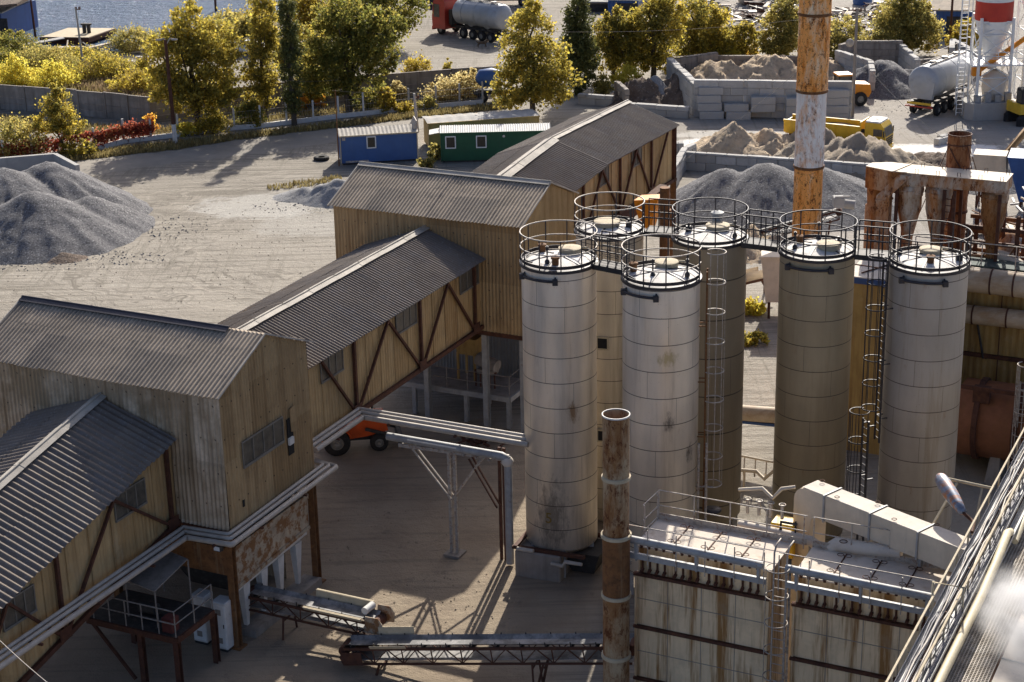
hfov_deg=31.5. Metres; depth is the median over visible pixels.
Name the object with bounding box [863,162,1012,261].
cyclone battery
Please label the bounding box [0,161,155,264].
gravel heap
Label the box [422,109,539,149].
site cabin
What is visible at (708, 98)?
concrete block
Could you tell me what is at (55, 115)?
deciduous tree
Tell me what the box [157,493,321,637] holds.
hopper frame
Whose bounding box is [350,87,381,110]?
shrub
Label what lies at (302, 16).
deciduous tree
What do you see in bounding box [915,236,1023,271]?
roof platform
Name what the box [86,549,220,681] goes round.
service platform
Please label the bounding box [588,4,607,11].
door
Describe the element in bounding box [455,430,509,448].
scrap heap
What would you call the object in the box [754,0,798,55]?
deciduous tree
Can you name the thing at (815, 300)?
storage silo
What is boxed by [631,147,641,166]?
window frame
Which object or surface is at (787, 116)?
concrete block
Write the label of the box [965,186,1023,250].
scrap heap
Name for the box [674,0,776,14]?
scrap heap
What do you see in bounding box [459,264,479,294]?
window frame
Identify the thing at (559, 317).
storage silo
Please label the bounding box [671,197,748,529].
storage silo
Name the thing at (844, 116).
concrete block
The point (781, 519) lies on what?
manifold pipe
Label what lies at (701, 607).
filter house
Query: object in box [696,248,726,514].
caged ladder
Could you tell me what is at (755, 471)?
floor pipework
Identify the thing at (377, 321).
conveyor gallery
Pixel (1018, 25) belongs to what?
batching plant
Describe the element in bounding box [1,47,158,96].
bank weeds
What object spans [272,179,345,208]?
gravel heap
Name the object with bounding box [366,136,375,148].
window
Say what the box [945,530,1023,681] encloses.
grating walkway
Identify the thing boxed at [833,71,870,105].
wheel loader
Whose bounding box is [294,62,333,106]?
shrub
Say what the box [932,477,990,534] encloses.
bracket frame
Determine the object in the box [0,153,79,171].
retaining wall
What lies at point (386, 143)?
site cabin
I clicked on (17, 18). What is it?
shed
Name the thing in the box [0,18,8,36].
door
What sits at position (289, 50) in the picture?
deciduous tree
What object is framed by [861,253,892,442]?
caged ladder
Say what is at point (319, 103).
shrub
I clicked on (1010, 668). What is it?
housing roof
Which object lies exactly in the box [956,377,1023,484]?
drum dryer
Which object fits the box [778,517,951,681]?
filter house
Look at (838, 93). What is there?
concrete block
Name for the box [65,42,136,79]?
shrub
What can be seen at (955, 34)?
deciduous tree
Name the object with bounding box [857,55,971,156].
overhead wire
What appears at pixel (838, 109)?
concrete block
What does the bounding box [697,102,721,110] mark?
concrete block
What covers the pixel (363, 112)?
post fence
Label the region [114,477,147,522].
window frame
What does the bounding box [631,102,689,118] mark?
block wall
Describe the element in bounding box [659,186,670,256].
rusty post
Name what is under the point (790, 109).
concrete block
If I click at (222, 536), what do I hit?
pipe bundle
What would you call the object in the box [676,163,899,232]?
gravel heap
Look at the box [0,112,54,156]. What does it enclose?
shrub
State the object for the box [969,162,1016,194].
gravel heap
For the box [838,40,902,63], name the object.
block wall
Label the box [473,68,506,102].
concrete mixer
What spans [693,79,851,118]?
block wall
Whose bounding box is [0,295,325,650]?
transfer tower
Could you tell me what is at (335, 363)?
window frame
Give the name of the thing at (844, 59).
block wall
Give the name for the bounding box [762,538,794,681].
caged ladder
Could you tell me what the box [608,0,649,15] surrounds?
shed
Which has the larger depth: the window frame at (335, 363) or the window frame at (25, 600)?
the window frame at (335, 363)
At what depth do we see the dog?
176.93 m
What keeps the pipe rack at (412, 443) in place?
on the ground at (192, 272)
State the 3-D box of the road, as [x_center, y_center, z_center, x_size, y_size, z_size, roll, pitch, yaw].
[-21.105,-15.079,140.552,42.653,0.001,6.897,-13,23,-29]
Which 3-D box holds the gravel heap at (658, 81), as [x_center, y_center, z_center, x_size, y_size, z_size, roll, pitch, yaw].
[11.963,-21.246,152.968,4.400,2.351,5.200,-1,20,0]
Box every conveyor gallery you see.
[0,392,180,681]
[218,225,485,436]
[472,99,679,255]
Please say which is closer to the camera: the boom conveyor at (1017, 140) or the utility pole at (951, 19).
the boom conveyor at (1017, 140)
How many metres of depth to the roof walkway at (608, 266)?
67.47 m
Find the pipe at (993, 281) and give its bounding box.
[967,266,1023,297]
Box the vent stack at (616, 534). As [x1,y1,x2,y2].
[601,408,631,681]
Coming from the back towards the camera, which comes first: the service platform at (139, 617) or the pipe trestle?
the pipe trestle
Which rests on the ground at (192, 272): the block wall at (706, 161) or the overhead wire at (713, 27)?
the block wall at (706, 161)
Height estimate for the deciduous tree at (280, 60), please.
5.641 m
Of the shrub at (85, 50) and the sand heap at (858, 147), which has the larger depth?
the shrub at (85, 50)
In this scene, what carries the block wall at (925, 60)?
on the ground at (192, 272)
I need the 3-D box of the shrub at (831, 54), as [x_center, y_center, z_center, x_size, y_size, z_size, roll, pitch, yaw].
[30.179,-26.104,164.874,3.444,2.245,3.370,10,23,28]
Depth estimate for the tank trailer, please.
145.34 m
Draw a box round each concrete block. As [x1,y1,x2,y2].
[696,94,720,102]
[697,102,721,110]
[699,87,722,94]
[699,110,723,118]
[724,102,748,111]
[726,110,750,119]
[750,95,775,104]
[750,103,775,111]
[785,97,796,105]
[785,105,795,113]
[785,113,791,118]
[826,98,848,105]
[826,105,848,113]
[826,113,848,118]
[827,88,849,97]
[934,136,947,145]
[937,128,970,137]
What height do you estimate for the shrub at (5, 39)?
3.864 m
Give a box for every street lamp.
[155,38,177,143]
[935,473,975,533]
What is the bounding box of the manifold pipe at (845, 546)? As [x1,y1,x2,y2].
[827,537,902,557]
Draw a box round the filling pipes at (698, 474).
[696,443,712,525]
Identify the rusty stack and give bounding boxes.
[792,0,831,238]
[919,131,985,252]
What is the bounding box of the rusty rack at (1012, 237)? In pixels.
[961,214,1023,261]
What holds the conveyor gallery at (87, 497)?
attached to the transfer tower at (227, 408)
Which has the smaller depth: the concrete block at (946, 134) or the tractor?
the tractor
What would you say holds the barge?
on the water
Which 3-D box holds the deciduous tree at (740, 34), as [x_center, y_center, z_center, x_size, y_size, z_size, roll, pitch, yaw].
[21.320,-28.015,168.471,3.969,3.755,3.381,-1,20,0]
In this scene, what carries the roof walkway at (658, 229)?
attached to the storage silo at (717, 232)
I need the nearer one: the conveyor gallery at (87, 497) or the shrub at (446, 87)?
the conveyor gallery at (87, 497)
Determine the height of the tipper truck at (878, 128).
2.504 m
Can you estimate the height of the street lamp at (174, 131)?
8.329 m
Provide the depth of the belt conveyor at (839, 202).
110.83 m
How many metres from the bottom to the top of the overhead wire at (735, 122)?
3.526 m
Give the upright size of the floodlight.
0.240 m
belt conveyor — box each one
[248,583,394,652]
[338,626,633,681]
[757,195,855,235]
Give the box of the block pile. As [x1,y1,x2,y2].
[677,141,683,151]
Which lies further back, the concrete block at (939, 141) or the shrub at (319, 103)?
the shrub at (319, 103)
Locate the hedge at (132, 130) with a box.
[0,117,155,156]
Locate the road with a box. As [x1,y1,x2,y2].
[75,114,452,174]
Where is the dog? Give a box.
[476,39,488,46]
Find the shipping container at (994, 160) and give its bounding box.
[973,148,1023,210]
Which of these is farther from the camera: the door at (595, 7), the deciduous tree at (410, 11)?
the door at (595, 7)
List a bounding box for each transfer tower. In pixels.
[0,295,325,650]
[327,161,578,433]
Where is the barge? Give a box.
[10,23,116,47]
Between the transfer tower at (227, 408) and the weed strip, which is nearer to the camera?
the transfer tower at (227, 408)
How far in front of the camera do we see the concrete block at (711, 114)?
145.98 m
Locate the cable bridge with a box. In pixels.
[885,428,1023,681]
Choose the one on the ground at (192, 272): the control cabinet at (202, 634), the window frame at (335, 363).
the control cabinet at (202, 634)
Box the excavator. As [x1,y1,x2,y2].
[1003,87,1023,126]
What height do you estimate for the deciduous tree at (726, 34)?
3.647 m
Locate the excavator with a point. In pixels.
(1015, 109)
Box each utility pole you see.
[30,0,36,38]
[75,7,83,64]
[335,90,339,165]
[413,93,418,131]
[846,7,865,116]
[948,0,953,51]
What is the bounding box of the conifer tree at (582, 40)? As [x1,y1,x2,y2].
[558,0,603,95]
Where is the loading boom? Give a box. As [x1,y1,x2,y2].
[620,184,667,229]
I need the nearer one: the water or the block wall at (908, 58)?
the block wall at (908, 58)
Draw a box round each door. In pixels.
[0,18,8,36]
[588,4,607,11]
[617,3,636,14]
[946,16,967,37]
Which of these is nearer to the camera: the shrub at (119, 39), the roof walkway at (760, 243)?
the roof walkway at (760, 243)
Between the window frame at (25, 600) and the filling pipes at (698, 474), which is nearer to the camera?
the window frame at (25, 600)
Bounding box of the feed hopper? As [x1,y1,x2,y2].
[759,233,820,318]
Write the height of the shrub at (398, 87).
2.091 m
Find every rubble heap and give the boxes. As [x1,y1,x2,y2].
[607,76,670,106]
[663,73,683,105]
[746,224,790,264]
[914,151,972,166]
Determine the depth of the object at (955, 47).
161.39 m
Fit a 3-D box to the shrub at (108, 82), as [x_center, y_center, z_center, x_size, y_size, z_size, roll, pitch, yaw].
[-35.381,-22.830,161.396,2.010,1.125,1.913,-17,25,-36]
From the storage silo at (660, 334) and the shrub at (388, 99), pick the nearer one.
the storage silo at (660, 334)
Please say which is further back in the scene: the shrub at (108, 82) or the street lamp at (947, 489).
the shrub at (108, 82)
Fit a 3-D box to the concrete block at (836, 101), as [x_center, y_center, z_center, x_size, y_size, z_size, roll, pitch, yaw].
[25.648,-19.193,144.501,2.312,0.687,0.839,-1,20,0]
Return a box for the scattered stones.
[0,99,947,270]
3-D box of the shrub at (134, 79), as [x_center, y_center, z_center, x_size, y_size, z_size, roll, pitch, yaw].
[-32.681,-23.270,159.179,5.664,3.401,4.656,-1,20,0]
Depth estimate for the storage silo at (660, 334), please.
66.70 m
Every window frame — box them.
[0,584,37,632]
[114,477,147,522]
[241,416,284,468]
[319,349,344,383]
[395,304,417,333]
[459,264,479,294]
[599,165,609,187]
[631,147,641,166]
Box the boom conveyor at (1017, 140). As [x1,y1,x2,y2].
[1005,128,1023,154]
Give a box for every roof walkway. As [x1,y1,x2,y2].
[591,230,634,274]
[644,198,679,237]
[741,209,785,251]
[854,219,895,261]
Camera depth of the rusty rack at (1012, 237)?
82.77 m
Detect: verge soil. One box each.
[27,101,445,134]
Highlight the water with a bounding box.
[6,0,326,50]
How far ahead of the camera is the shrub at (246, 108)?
146.12 m
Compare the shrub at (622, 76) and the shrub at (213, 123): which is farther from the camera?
the shrub at (622, 76)
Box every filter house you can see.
[629,490,807,681]
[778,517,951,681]
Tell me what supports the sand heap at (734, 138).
on the ground at (192, 272)
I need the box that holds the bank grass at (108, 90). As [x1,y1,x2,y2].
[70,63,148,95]
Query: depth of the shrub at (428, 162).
132.86 m
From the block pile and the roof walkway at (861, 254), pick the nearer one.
the roof walkway at (861, 254)
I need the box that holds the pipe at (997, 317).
[965,305,1023,328]
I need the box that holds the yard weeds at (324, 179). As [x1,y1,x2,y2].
[267,174,341,189]
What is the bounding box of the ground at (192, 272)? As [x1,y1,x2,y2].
[0,0,1023,681]
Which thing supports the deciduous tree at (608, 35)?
on the ground at (192, 272)
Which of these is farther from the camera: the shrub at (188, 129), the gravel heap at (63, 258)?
the shrub at (188, 129)
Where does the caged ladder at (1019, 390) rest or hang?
attached to the drum dryer
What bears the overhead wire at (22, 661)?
attached to the conveyor gallery at (87, 497)
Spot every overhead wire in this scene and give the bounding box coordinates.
[0,641,45,681]
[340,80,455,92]
[623,12,853,31]
[677,75,792,165]
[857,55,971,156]
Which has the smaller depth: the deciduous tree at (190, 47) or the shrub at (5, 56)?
the deciduous tree at (190, 47)
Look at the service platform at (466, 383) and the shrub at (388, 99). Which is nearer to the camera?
the service platform at (466, 383)
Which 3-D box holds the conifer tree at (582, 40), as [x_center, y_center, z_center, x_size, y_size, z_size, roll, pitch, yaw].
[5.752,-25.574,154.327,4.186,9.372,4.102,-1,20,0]
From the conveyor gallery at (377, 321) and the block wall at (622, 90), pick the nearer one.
the conveyor gallery at (377, 321)
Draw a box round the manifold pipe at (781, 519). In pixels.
[735,485,823,558]
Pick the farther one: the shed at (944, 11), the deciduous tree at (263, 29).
the shed at (944, 11)
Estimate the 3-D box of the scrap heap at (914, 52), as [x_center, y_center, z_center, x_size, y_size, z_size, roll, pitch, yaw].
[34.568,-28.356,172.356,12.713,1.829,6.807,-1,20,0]
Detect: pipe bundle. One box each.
[0,458,337,670]
[313,407,527,452]
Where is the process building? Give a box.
[890,238,1023,383]
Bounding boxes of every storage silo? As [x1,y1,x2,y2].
[519,220,597,577]
[574,191,644,520]
[621,234,701,594]
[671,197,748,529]
[771,209,857,541]
[874,220,972,570]
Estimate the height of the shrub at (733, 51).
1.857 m
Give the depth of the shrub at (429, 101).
151.26 m
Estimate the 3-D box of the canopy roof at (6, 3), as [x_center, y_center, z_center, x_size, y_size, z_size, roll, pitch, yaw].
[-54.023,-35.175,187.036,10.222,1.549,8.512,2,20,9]
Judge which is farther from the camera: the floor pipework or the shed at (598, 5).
the shed at (598, 5)
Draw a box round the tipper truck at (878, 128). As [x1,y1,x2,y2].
[783,114,893,147]
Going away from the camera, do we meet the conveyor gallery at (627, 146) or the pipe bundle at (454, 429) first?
the pipe bundle at (454, 429)
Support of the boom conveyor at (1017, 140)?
on the ground at (192, 272)
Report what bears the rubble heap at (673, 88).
on the ground at (192, 272)
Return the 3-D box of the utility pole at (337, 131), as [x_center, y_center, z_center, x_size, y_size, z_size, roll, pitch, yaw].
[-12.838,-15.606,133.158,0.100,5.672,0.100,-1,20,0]
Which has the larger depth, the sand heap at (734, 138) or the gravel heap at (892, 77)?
the gravel heap at (892, 77)
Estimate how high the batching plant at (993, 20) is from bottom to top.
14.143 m
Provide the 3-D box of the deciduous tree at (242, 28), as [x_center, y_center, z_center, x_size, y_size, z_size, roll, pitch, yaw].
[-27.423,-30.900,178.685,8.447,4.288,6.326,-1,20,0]
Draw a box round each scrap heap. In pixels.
[60,40,145,53]
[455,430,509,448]
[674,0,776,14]
[708,5,773,31]
[719,0,798,21]
[830,34,940,53]
[831,7,885,32]
[832,0,933,24]
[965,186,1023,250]
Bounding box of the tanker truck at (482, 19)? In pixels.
[430,0,511,42]
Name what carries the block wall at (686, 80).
on the ground at (192, 272)
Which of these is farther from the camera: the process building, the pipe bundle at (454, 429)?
the process building
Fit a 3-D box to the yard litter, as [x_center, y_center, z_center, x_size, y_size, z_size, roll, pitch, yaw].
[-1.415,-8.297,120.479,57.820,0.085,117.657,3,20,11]
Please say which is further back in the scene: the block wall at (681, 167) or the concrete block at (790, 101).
the concrete block at (790, 101)
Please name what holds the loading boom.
on the ground at (192, 272)
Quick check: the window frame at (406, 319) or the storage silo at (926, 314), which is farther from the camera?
the window frame at (406, 319)
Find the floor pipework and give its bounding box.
[741,455,772,487]
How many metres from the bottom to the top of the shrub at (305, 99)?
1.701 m
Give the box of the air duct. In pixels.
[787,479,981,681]
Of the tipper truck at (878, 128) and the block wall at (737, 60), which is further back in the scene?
the block wall at (737, 60)
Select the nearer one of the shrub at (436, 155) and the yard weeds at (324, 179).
the yard weeds at (324, 179)
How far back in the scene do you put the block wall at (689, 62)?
161.78 m
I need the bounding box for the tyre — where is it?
[313,155,328,160]
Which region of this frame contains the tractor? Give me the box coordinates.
[322,406,402,455]
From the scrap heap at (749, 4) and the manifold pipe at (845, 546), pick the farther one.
the scrap heap at (749, 4)
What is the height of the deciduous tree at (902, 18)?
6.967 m
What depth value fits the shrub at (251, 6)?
187.18 m
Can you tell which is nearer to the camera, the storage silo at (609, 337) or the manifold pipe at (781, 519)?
the manifold pipe at (781, 519)
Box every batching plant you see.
[955,0,1023,120]
[1012,0,1023,94]
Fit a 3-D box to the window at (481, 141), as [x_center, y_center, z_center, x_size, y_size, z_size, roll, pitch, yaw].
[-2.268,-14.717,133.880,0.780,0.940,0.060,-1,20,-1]
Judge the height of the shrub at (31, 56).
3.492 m
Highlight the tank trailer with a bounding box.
[905,43,975,115]
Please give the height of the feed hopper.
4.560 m
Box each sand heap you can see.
[665,54,844,80]
[687,121,794,155]
[773,127,933,180]
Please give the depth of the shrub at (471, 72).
154.29 m
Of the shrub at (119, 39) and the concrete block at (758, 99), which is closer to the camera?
the concrete block at (758, 99)
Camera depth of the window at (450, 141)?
133.85 m
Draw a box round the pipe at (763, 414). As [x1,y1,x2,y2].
[742,405,774,422]
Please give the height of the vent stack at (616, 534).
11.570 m
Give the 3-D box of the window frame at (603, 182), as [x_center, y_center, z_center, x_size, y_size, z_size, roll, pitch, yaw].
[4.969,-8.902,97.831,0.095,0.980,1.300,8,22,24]
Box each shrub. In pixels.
[0,29,48,58]
[0,44,20,66]
[0,51,36,85]
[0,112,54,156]
[16,36,79,69]
[16,54,89,87]
[40,41,111,63]
[56,134,98,156]
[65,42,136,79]
[98,22,160,53]
[105,79,120,86]
[107,58,158,91]
[142,112,160,131]
[176,121,200,136]
[191,104,234,135]
[228,97,270,127]
[238,3,279,28]
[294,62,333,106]
[296,94,309,110]
[313,93,326,108]
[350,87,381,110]
[371,85,400,113]
[387,79,409,100]
[394,101,413,112]
[398,49,432,72]
[413,94,438,108]
[416,156,436,167]
[417,71,478,101]
[427,142,440,159]
[442,58,452,68]
[453,67,489,98]
[590,72,613,94]
[608,61,644,83]
[720,43,740,54]
[744,328,770,346]
[745,296,765,315]
[829,43,837,59]
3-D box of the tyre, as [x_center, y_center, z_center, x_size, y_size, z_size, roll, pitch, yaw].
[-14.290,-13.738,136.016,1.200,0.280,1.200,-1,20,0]
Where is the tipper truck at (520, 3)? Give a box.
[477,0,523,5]
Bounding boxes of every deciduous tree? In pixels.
[29,77,87,142]
[134,0,248,128]
[192,4,275,42]
[236,0,280,120]
[271,18,325,71]
[272,0,307,125]
[279,0,334,40]
[293,0,410,112]
[308,0,432,45]
[481,0,586,114]
[590,4,644,78]
[618,0,689,76]
[667,0,738,55]
[710,24,740,53]
[730,19,760,54]
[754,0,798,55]
[829,11,868,57]
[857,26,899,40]
[868,0,948,55]
[944,16,981,50]
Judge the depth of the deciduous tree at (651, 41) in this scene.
158.87 m
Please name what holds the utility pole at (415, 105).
on the ground at (192, 272)
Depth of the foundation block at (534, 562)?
71.18 m
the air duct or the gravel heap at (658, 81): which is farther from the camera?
the gravel heap at (658, 81)
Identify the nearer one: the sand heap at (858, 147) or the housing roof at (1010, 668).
the housing roof at (1010, 668)
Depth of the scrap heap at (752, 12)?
185.83 m
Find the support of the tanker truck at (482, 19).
on the ground at (192, 272)
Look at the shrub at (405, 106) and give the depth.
150.25 m
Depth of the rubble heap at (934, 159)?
130.34 m
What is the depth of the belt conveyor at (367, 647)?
63.60 m
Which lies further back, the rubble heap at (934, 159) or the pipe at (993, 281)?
the rubble heap at (934, 159)
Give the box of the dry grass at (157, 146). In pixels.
[62,101,506,160]
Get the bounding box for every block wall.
[578,93,613,106]
[614,81,629,100]
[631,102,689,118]
[666,57,694,114]
[673,52,717,70]
[676,143,696,186]
[686,151,869,176]
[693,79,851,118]
[718,55,832,65]
[835,50,875,90]
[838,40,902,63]
[898,44,920,69]
[920,57,939,65]
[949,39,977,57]
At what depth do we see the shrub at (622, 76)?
157.42 m
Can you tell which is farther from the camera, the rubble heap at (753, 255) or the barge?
the barge
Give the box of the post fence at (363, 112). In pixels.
[0,81,483,156]
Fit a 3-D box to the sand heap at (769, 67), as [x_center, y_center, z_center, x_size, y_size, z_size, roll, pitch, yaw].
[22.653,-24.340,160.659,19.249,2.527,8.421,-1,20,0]
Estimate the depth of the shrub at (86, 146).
138.39 m
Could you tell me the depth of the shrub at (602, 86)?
154.78 m
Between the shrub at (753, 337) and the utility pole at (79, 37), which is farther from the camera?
the utility pole at (79, 37)
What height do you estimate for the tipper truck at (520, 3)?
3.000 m
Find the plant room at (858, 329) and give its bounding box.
[846,239,959,454]
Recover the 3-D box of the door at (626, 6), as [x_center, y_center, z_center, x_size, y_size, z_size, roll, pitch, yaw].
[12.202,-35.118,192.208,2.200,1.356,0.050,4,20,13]
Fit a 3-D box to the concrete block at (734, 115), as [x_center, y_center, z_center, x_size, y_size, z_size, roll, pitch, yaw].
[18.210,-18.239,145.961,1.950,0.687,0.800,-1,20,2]
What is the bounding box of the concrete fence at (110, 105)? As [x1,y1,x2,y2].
[0,66,499,121]
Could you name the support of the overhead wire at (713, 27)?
attached to the utility pole at (850, 42)
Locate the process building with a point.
(994, 353)
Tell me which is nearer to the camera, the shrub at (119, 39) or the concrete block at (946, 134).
the concrete block at (946, 134)
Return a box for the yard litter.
[12,49,928,662]
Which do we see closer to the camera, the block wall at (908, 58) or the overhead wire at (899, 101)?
the overhead wire at (899, 101)
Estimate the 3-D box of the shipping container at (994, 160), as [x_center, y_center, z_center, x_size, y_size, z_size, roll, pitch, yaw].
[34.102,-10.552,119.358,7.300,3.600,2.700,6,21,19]
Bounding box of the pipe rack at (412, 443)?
[385,432,513,564]
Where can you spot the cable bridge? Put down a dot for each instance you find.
(940, 640)
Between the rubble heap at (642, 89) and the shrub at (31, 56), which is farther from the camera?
the shrub at (31, 56)
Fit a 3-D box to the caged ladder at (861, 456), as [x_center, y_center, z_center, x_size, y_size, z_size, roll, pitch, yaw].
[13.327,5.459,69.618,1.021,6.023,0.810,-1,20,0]
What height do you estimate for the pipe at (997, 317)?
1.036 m
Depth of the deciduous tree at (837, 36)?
164.93 m
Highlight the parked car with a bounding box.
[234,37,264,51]
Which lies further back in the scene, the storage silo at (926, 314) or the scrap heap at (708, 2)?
the scrap heap at (708, 2)
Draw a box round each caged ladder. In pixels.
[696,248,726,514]
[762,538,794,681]
[846,407,875,540]
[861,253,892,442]
[1010,361,1023,458]
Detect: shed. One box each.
[0,0,37,36]
[586,0,607,11]
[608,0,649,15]
[932,0,975,38]
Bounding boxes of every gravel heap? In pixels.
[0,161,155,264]
[47,252,87,263]
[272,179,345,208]
[650,75,666,94]
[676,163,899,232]
[852,60,912,99]
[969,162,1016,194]
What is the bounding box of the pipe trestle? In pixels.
[742,421,773,426]
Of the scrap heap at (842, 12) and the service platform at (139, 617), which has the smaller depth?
the service platform at (139, 617)
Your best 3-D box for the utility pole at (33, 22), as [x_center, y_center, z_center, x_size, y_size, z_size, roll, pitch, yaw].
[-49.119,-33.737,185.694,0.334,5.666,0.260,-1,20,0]
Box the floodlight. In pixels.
[214,545,222,551]
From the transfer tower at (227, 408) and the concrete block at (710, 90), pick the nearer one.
the transfer tower at (227, 408)
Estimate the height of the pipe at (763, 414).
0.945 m
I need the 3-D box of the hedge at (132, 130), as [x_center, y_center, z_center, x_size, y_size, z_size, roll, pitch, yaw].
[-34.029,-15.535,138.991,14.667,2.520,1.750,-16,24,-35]
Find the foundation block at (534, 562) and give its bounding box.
[512,531,601,582]
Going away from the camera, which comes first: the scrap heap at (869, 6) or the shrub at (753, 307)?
the shrub at (753, 307)
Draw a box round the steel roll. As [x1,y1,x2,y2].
[745,267,764,298]
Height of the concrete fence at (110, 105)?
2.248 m
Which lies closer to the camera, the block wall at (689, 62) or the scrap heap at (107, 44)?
the block wall at (689, 62)
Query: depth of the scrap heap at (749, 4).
191.25 m
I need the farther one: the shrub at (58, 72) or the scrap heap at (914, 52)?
the scrap heap at (914, 52)
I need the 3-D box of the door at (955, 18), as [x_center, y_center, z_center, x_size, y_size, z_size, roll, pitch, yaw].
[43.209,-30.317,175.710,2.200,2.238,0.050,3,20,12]
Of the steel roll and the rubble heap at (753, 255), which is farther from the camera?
the rubble heap at (753, 255)
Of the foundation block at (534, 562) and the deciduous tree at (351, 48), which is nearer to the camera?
the foundation block at (534, 562)
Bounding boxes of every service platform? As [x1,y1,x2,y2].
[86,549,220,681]
[402,334,519,428]
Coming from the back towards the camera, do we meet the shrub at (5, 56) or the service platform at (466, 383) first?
the shrub at (5, 56)
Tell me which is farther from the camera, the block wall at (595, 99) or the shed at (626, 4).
the shed at (626, 4)
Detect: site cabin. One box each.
[338,116,417,164]
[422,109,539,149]
[429,123,549,161]
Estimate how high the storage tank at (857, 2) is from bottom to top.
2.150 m
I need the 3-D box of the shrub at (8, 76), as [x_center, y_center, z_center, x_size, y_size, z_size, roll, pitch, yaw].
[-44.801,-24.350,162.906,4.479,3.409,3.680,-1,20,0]
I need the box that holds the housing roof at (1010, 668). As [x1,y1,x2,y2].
[992,609,1023,681]
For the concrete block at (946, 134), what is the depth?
138.23 m
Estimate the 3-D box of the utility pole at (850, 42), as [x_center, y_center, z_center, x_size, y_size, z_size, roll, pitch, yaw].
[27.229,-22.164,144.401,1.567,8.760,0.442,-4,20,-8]
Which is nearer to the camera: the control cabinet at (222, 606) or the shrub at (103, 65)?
the control cabinet at (222, 606)
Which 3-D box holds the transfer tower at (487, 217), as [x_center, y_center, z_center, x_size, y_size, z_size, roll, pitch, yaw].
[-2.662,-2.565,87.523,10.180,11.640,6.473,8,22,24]
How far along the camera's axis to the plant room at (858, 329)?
80.94 m
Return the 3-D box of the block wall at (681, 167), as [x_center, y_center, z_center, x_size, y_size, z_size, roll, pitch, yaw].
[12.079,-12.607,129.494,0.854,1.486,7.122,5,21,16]
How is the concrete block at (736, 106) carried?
on the concrete block at (734, 115)
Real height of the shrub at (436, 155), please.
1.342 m
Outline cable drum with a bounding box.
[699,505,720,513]
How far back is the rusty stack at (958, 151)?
83.41 m
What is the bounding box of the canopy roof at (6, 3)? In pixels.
[0,0,27,6]
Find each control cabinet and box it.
[192,588,212,644]
[211,595,233,651]
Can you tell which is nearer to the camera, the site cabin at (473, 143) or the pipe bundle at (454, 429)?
the pipe bundle at (454, 429)
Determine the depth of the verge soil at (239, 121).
149.96 m
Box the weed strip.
[0,96,477,135]
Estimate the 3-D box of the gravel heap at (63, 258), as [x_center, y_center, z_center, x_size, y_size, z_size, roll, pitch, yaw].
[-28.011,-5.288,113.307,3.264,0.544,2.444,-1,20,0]
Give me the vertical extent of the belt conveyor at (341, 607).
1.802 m
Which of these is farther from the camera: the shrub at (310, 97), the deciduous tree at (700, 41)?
the deciduous tree at (700, 41)
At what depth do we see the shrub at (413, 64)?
162.51 m
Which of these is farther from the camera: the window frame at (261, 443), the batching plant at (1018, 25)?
the batching plant at (1018, 25)
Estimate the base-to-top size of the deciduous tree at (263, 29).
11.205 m
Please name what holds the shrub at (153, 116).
on the verge soil at (239, 121)
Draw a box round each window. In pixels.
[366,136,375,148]
[445,136,455,148]
[476,135,486,147]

